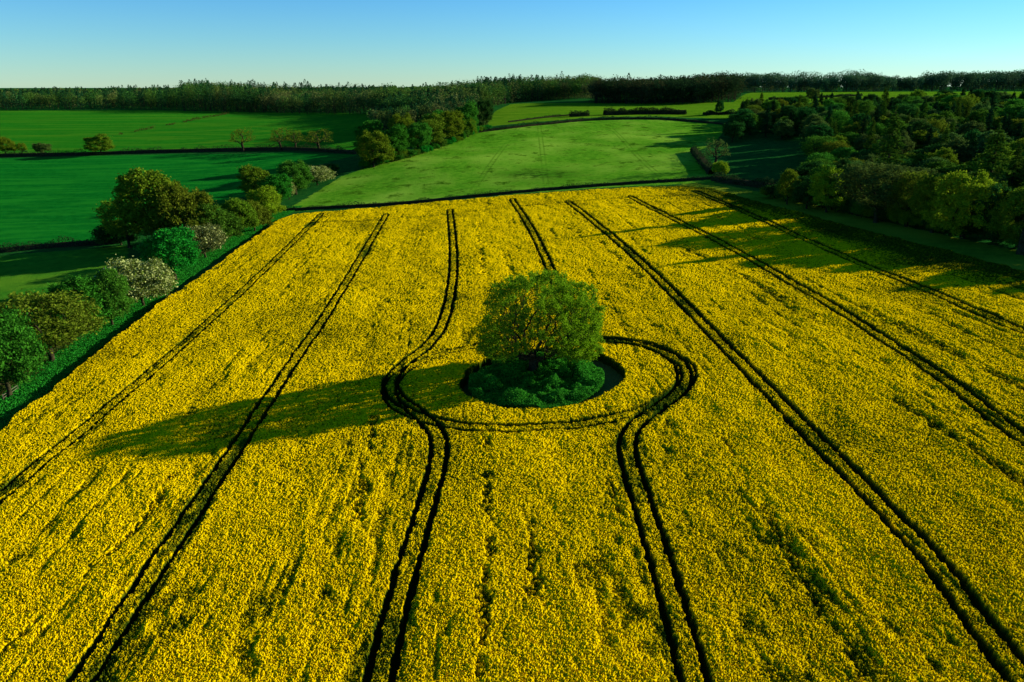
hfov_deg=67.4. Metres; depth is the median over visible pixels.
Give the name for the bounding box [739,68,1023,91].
woodland
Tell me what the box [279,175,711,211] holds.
hedge
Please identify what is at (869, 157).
broadleaf tree
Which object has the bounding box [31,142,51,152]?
bush
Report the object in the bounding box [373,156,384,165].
bush
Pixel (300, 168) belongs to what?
broadleaf tree
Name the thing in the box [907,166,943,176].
broadleaf tree
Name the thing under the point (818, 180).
broadleaf tree
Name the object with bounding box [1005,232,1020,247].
bush
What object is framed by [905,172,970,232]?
broadleaf tree
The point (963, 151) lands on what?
broadleaf tree
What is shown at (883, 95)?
larch tree
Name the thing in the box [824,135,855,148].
broadleaf tree
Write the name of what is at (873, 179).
broadleaf tree
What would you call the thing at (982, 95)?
larch tree
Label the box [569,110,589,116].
hedge
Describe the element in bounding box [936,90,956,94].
broadleaf tree
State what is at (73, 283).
broadleaf tree
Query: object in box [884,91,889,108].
larch tree
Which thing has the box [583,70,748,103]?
woodland
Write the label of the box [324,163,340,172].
bush
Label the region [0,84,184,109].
woodland
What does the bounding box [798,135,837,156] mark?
broadleaf tree
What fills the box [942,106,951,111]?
broadleaf tree
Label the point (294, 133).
bare tree
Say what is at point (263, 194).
broadleaf tree
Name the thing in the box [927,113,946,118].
broadleaf tree
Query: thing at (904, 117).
broadleaf tree
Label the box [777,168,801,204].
broadleaf tree
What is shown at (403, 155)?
bush
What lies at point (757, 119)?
broadleaf tree
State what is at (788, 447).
rapeseed crop
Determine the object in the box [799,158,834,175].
broadleaf tree
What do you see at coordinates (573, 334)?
oak tree
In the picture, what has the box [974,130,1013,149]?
broadleaf tree
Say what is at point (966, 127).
broadleaf tree
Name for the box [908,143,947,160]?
broadleaf tree
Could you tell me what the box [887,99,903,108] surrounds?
broadleaf tree
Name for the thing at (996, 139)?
conifer tree
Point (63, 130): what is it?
field
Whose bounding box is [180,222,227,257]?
hawthorn
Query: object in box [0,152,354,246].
field
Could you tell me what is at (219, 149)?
hedge
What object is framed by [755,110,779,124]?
broadleaf tree
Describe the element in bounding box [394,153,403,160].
bush
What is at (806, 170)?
broadleaf tree
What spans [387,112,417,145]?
broadleaf tree
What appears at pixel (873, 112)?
broadleaf tree
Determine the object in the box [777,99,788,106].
broadleaf tree
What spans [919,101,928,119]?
larch tree
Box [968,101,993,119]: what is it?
broadleaf tree
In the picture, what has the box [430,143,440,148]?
bush
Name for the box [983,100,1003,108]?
broadleaf tree
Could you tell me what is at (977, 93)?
broadleaf tree
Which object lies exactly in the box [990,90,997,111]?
conifer tree
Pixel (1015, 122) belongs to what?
broadleaf tree
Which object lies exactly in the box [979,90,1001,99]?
broadleaf tree
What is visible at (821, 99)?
conifer tree
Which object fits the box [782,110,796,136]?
conifer tree
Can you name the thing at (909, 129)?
conifer tree
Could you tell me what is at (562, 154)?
meadow
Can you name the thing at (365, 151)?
broadleaf tree
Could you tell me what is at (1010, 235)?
bush
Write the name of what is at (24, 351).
broadleaf tree
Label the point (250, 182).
broadleaf tree
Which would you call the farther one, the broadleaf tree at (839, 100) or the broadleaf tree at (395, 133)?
the broadleaf tree at (839, 100)
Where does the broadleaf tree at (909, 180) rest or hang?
on the ground at (758, 155)
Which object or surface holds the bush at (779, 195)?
on the ground at (758, 155)
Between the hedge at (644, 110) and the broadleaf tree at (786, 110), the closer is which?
the broadleaf tree at (786, 110)
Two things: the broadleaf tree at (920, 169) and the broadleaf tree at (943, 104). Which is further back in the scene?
the broadleaf tree at (943, 104)
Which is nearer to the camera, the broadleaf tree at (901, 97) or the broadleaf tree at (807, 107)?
the broadleaf tree at (807, 107)
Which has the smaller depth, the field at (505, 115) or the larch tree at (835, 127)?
the larch tree at (835, 127)
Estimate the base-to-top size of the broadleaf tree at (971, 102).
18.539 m
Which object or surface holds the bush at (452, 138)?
on the meadow
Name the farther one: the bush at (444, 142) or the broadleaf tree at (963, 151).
the bush at (444, 142)
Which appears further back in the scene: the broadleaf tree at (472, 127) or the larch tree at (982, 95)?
the larch tree at (982, 95)
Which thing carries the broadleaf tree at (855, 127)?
on the ground at (758, 155)
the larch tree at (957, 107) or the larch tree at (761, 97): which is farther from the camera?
the larch tree at (761, 97)
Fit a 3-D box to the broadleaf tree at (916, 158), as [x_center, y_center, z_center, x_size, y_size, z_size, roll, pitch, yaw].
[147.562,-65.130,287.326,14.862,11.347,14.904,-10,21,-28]
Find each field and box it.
[0,110,372,153]
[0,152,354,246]
[0,245,132,310]
[481,91,1021,125]
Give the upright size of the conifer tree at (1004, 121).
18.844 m
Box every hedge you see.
[0,143,356,156]
[0,235,119,252]
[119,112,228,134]
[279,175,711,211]
[478,115,727,132]
[508,114,568,121]
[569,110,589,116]
[603,106,686,114]
[689,144,715,173]
[703,109,734,114]
[711,172,779,187]
[768,93,862,99]
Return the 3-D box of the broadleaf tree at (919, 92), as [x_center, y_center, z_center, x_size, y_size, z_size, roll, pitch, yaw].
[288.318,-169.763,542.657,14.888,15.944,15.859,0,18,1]
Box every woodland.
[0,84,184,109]
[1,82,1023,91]
[172,78,407,114]
[366,93,479,131]
[373,71,601,109]
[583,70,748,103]
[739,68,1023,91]
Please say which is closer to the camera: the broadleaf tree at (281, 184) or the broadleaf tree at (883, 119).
the broadleaf tree at (281, 184)
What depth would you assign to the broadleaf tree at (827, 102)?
502.92 m
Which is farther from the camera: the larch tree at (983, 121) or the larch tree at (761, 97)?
the larch tree at (761, 97)
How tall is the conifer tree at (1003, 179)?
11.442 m
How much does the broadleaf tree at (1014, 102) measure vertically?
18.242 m
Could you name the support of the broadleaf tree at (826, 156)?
on the ground at (758, 155)
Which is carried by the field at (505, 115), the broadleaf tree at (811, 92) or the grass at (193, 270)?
the broadleaf tree at (811, 92)
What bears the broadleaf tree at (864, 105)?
on the ground at (758, 155)
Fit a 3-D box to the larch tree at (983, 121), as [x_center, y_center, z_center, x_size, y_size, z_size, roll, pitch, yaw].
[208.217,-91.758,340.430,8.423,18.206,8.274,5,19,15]
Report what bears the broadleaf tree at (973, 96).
on the ground at (758, 155)
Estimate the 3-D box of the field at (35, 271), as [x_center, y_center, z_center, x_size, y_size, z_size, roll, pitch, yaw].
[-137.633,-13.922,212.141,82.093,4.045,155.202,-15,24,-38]
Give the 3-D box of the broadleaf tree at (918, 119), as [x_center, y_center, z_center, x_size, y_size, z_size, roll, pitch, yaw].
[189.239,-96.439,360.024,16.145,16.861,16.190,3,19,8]
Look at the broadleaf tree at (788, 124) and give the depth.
432.05 m
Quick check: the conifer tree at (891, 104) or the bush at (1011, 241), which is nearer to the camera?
the bush at (1011, 241)
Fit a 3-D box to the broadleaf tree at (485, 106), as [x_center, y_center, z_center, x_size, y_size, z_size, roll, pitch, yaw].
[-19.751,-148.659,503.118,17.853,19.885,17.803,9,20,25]
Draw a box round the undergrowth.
[468,351,604,408]
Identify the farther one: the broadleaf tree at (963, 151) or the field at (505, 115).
the field at (505, 115)
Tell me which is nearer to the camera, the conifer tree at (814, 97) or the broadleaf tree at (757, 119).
the broadleaf tree at (757, 119)
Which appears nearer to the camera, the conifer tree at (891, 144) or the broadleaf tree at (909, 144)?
the conifer tree at (891, 144)
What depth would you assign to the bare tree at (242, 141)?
500.94 m
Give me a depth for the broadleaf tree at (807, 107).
466.95 m
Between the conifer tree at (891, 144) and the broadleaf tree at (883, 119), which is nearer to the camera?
the conifer tree at (891, 144)
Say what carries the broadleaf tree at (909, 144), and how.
on the ground at (758, 155)
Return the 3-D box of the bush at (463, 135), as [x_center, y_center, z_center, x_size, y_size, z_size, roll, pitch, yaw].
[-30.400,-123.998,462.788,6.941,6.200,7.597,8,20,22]
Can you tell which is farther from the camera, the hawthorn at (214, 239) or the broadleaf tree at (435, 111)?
the broadleaf tree at (435, 111)
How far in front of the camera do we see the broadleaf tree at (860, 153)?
303.05 m
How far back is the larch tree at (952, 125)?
320.50 m
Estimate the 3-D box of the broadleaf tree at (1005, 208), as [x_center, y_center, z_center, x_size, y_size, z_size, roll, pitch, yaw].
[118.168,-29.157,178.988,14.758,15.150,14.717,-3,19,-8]
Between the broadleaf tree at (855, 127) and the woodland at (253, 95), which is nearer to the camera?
the broadleaf tree at (855, 127)
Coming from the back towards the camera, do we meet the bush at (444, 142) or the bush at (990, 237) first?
the bush at (444, 142)
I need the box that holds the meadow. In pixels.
[293,119,722,211]
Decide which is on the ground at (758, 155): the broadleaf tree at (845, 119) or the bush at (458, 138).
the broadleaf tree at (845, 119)
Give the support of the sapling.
on the ground at (758, 155)
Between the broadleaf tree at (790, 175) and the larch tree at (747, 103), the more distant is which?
the larch tree at (747, 103)
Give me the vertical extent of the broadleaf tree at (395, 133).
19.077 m
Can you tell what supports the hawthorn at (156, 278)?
on the ground at (758, 155)
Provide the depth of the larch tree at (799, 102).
489.97 m
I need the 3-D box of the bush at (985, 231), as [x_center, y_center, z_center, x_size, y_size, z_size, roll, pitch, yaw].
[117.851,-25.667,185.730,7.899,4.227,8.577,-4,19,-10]
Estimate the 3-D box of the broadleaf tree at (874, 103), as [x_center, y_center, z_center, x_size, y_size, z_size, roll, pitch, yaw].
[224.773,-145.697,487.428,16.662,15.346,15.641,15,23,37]
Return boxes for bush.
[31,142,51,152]
[88,220,139,245]
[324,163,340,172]
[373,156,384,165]
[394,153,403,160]
[395,149,407,159]
[407,149,417,157]
[414,145,429,153]
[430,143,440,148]
[435,139,446,147]
[446,136,455,142]
[454,136,464,140]
[456,131,465,138]
[462,130,469,136]
[711,160,730,174]
[759,187,774,197]
[761,184,775,197]
[775,183,791,200]
[823,192,846,211]
[919,219,937,227]
[979,228,1002,242]
[979,230,1003,243]
[999,220,1023,245]
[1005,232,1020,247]
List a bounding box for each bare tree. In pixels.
[228,127,255,151]
[268,127,289,150]
[286,128,304,150]
[303,128,331,151]
[701,136,730,162]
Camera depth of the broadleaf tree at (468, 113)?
470.42 m
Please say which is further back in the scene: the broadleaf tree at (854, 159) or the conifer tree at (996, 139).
the broadleaf tree at (854, 159)
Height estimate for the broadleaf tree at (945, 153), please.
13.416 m
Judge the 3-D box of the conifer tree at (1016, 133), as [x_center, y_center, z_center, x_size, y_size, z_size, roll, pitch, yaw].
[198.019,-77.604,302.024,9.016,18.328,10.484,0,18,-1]
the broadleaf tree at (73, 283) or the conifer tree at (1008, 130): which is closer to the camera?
the broadleaf tree at (73, 283)
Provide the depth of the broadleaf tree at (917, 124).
332.00 m
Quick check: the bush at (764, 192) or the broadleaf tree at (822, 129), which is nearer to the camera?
the bush at (764, 192)
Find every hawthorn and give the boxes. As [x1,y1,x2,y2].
[94,256,178,305]
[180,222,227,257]
[288,182,295,199]
[297,165,335,184]
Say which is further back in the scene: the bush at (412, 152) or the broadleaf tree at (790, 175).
the bush at (412, 152)
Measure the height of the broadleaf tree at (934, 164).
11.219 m
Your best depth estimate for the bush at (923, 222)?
203.19 m
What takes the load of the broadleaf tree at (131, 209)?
on the ground at (758, 155)
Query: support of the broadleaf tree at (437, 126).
on the meadow
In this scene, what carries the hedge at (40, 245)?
on the ground at (758, 155)
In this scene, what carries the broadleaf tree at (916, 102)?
on the ground at (758, 155)
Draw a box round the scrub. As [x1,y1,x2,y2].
[0,203,274,402]
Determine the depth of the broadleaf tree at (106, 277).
164.63 m
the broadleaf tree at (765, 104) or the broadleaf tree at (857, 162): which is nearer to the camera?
the broadleaf tree at (857, 162)
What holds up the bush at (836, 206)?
on the ground at (758, 155)
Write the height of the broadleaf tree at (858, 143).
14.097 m
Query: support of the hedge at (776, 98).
on the field at (505, 115)
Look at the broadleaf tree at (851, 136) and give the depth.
348.23 m
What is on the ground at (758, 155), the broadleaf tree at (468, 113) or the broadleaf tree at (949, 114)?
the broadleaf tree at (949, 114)
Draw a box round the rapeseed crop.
[0,185,1023,681]
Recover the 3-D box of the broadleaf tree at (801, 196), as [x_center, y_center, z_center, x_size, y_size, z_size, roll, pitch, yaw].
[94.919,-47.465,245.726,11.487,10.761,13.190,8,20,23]
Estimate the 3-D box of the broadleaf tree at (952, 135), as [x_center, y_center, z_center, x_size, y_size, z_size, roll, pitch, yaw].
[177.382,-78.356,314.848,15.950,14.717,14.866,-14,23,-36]
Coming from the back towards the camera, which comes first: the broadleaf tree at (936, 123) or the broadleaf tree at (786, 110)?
the broadleaf tree at (786, 110)
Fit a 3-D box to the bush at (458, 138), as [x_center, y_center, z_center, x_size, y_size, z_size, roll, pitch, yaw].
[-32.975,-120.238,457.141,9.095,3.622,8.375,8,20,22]
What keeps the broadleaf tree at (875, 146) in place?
on the ground at (758, 155)
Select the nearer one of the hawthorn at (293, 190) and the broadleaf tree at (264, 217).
the broadleaf tree at (264, 217)
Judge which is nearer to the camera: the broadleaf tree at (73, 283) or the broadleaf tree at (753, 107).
the broadleaf tree at (73, 283)
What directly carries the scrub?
on the ground at (758, 155)
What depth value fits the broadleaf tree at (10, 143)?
503.95 m
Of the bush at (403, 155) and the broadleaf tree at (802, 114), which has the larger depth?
the broadleaf tree at (802, 114)
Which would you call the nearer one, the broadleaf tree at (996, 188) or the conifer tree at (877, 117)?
the broadleaf tree at (996, 188)
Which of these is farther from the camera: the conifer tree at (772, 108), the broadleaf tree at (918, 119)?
the conifer tree at (772, 108)
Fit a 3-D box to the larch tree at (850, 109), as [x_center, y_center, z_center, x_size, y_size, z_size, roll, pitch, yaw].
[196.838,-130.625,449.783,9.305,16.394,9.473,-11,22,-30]
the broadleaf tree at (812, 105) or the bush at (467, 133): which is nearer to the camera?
the bush at (467, 133)
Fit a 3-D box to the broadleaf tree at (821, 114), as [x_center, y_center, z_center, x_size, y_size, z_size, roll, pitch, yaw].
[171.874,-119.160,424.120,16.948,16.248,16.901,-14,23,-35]
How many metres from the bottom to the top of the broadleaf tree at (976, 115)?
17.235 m
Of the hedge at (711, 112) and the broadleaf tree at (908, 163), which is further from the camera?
the hedge at (711, 112)
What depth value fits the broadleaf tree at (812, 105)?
490.77 m
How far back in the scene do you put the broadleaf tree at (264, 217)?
273.79 m
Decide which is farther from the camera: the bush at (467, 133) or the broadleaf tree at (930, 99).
the broadleaf tree at (930, 99)
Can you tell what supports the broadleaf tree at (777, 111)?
on the ground at (758, 155)
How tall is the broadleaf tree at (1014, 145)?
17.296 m
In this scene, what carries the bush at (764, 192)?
on the ground at (758, 155)
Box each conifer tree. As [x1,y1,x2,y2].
[739,99,744,108]
[760,105,773,136]
[770,100,775,110]
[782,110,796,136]
[812,92,817,102]
[814,99,818,111]
[819,92,823,104]
[824,103,833,122]
[858,115,867,133]
[871,107,880,124]
[887,99,893,110]
[905,123,914,149]
[921,125,933,153]
[933,100,939,110]
[950,102,955,114]
[971,138,985,160]
[983,105,996,130]
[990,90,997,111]
[997,113,1007,132]
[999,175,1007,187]
[1002,115,1012,137]
[1010,91,1017,99]
[1011,119,1023,137]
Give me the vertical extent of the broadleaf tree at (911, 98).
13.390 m
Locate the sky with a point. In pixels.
(44, 43)
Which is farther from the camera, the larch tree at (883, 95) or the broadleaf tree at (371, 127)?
the larch tree at (883, 95)
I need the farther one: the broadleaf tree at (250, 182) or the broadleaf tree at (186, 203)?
the broadleaf tree at (250, 182)
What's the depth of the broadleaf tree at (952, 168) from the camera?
245.73 m
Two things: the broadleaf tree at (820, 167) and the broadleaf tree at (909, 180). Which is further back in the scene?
the broadleaf tree at (820, 167)
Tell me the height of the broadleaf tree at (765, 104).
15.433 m
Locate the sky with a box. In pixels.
[0,0,1023,87]
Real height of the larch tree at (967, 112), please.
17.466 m
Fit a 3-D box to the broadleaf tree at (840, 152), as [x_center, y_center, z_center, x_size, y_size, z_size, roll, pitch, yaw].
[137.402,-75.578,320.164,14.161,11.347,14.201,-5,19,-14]
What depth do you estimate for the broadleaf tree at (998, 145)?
265.18 m
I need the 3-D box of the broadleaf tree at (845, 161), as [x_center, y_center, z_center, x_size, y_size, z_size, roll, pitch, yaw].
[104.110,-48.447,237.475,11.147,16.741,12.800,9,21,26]
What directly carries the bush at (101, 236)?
on the ground at (758, 155)
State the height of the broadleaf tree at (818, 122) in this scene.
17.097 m
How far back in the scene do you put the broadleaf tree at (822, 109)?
455.15 m
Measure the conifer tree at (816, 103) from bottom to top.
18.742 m
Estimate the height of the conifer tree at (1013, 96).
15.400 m
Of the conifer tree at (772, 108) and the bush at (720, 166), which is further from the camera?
the conifer tree at (772, 108)
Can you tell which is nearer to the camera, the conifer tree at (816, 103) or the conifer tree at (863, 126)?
the conifer tree at (863, 126)
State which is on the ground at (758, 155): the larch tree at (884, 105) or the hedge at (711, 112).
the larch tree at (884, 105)
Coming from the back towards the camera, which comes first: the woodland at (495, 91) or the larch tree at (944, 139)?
the woodland at (495, 91)
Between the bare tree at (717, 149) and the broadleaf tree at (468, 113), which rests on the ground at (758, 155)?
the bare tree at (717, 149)
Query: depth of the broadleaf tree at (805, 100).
561.26 m
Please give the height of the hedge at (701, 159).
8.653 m
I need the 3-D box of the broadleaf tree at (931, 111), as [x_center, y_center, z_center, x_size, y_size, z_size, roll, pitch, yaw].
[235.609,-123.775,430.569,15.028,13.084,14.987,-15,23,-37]
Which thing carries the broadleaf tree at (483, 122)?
on the ground at (758, 155)
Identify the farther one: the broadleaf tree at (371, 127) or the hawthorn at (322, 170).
the broadleaf tree at (371, 127)
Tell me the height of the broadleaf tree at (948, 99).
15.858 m
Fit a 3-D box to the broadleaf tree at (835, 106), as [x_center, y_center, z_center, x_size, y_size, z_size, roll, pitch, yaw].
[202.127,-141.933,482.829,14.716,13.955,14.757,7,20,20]
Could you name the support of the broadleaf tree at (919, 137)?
on the ground at (758, 155)
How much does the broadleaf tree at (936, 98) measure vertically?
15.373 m
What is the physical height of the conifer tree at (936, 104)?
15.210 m
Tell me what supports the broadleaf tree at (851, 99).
on the ground at (758, 155)
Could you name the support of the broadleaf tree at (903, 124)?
on the ground at (758, 155)
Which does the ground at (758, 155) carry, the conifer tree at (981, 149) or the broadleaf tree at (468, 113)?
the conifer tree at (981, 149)
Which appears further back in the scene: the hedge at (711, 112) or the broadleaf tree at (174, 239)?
the hedge at (711, 112)
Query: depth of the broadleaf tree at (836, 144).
327.25 m
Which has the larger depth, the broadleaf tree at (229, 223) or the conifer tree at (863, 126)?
the conifer tree at (863, 126)
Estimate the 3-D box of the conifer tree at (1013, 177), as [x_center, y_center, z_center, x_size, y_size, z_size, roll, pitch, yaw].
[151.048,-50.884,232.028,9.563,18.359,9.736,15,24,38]
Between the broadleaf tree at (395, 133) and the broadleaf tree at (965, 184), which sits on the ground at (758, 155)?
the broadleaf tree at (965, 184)
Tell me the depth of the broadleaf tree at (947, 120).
354.77 m
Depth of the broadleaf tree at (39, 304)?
141.83 m
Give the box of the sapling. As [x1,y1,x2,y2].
[16,143,26,152]
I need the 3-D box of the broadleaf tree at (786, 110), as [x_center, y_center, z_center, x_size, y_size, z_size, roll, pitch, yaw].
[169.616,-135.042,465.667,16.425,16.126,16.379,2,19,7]
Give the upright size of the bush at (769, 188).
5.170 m
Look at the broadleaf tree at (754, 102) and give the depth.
529.85 m
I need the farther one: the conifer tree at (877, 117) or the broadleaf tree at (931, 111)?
the broadleaf tree at (931, 111)
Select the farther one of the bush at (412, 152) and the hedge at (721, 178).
the bush at (412, 152)
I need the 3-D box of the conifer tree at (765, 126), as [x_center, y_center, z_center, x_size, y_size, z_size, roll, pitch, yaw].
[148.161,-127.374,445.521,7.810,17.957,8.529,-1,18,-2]
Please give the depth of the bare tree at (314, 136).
472.14 m
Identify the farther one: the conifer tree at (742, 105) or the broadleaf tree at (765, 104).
the broadleaf tree at (765, 104)
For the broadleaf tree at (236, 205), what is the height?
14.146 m
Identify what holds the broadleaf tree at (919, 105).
on the ground at (758, 155)
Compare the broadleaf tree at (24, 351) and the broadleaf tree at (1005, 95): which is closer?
the broadleaf tree at (24, 351)
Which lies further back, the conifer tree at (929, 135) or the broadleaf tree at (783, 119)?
the broadleaf tree at (783, 119)
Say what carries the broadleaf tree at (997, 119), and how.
on the ground at (758, 155)
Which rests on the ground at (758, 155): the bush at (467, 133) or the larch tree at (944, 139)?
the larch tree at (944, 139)
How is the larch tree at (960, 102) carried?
on the ground at (758, 155)
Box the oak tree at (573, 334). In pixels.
[475,268,607,376]
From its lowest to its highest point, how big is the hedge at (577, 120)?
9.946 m
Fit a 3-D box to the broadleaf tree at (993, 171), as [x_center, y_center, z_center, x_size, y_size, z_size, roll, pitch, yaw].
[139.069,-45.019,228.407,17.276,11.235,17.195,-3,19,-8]
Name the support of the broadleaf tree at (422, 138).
on the meadow
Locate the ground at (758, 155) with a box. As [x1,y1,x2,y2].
[0,87,1023,433]
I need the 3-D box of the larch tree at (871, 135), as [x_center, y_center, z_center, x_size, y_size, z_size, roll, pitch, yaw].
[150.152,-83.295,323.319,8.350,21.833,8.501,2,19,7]
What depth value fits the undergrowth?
115.85 m
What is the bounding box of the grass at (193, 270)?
[0,205,301,430]
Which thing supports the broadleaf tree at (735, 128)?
on the ground at (758, 155)
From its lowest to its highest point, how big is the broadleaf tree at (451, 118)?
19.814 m
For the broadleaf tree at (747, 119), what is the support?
on the ground at (758, 155)
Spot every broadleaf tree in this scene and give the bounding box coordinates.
[0,136,17,152]
[0,288,112,361]
[0,305,51,397]
[45,273,115,328]
[79,266,134,326]
[81,133,114,153]
[92,198,151,247]
[107,166,185,230]
[133,224,202,280]
[140,179,217,239]
[181,202,244,236]
[220,197,261,228]
[235,164,269,192]
[237,200,273,230]
[244,184,286,214]
[256,174,293,203]
[275,159,314,194]
[352,119,383,148]
[353,129,396,166]
[378,123,410,160]
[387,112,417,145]
[405,122,433,147]
[417,113,446,143]
[422,109,447,131]
[432,110,465,142]
[454,100,479,129]
[463,117,476,132]
[474,98,493,120]
[476,108,489,125]
[714,101,724,112]
[722,121,744,141]
[727,109,756,137]
[734,108,753,114]
[739,113,762,134]
[746,105,763,111]
[749,98,762,106]
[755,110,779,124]
[760,99,780,111]
[771,108,781,114]
[772,119,797,139]
[775,116,798,131]
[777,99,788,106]
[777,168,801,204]
[779,105,798,118]
[782,96,797,104]
[790,95,809,105]
[790,175,823,208]
[793,161,822,183]
[794,108,819,128]
[798,106,815,118]
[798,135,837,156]
[799,120,831,154]
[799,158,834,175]
[800,123,833,149]
[801,114,823,133]
[803,151,836,161]
[805,88,820,100]
[805,165,852,211]
[808,102,823,107]
[809,163,835,177]
[817,105,833,112]
[817,110,833,123]
[817,141,851,157]
[820,99,845,110]
[822,110,853,133]
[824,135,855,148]
[828,104,842,108]
[828,160,918,222]
[830,97,847,109]
[830,147,857,160]
[830,157,864,196]
[835,132,860,146]
[835,157,864,165]
[838,160,868,171]
[840,95,855,108]
[841,120,868,144]
[848,113,871,125]
[848,148,880,158]
[850,100,876,117]
[853,134,882,151]
[859,99,878,116]
[859,153,881,162]
[862,93,881,103]
[865,122,884,137]
[865,140,901,155]
[868,116,890,128]
[869,110,891,118]
[870,158,916,167]
[876,130,915,157]
[882,117,912,136]
[885,169,935,226]
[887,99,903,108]
[892,102,920,118]
[896,94,908,99]
[896,115,907,122]
[901,117,927,133]
[902,96,923,101]
[902,152,924,167]
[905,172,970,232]
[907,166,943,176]
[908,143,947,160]
[909,89,927,98]
[910,99,929,105]
[910,119,942,144]
[911,130,939,149]
[916,103,931,109]
[916,169,1006,238]
[920,95,934,101]
[920,156,950,167]
[922,147,962,164]
[922,160,957,172]
[924,117,950,133]
[926,109,941,114]
[927,101,949,110]
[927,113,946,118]
[930,132,961,145]
[932,92,953,103]
[933,163,976,176]
[934,110,968,123]
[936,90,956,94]
[940,93,963,107]
[940,116,958,129]
[941,137,977,164]
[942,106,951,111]
[949,96,976,117]
[955,121,988,135]
[958,128,987,163]
[961,94,979,106]
[967,108,1000,129]
[967,183,1023,232]
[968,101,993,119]
[969,140,1016,160]
[969,146,1023,187]
[969,170,1009,186]
[973,89,984,97]
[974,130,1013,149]
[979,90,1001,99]
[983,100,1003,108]
[984,186,1023,246]
[990,116,1015,131]
[995,104,1023,118]
[997,91,1011,100]
[1001,138,1023,175]
[1003,98,1023,118]
[1011,118,1023,134]
[1015,109,1023,119]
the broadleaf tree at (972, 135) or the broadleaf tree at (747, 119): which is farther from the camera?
the broadleaf tree at (747, 119)
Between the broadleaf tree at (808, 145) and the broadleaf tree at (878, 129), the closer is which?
the broadleaf tree at (808, 145)
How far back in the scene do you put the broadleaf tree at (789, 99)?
553.43 m
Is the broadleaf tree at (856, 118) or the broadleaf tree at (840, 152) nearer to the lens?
the broadleaf tree at (840, 152)
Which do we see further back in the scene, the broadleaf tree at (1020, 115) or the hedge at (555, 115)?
the hedge at (555, 115)
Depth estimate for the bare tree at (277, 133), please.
494.91 m
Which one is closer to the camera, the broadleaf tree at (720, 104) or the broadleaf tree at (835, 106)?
the broadleaf tree at (835, 106)
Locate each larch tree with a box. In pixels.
[744,97,749,107]
[759,91,764,101]
[796,95,801,107]
[831,120,838,136]
[848,104,853,116]
[859,107,870,126]
[863,119,876,148]
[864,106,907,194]
[880,98,888,122]
[881,88,886,103]
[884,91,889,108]
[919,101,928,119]
[937,124,950,144]
[945,119,955,133]
[952,97,962,116]
[956,93,962,115]
[961,100,969,121]
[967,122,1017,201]
[978,90,984,100]
[980,113,986,129]
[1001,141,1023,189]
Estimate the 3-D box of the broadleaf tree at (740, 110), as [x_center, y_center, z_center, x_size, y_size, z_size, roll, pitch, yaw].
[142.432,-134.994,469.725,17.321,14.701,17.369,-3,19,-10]
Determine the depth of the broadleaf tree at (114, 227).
254.28 m
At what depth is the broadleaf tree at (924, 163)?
266.37 m
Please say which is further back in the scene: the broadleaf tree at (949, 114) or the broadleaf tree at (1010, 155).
the broadleaf tree at (949, 114)
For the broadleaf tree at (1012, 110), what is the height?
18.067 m
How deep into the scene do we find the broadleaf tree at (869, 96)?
537.70 m
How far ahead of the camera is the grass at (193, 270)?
154.61 m
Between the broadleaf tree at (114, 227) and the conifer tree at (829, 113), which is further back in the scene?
the conifer tree at (829, 113)
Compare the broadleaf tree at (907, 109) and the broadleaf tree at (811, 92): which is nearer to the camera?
the broadleaf tree at (907, 109)
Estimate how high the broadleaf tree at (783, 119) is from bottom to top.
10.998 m
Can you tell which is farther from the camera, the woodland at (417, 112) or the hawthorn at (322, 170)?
the woodland at (417, 112)
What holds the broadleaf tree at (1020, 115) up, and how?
on the ground at (758, 155)
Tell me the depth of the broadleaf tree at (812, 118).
415.02 m
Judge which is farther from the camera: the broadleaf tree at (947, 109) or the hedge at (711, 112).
the hedge at (711, 112)

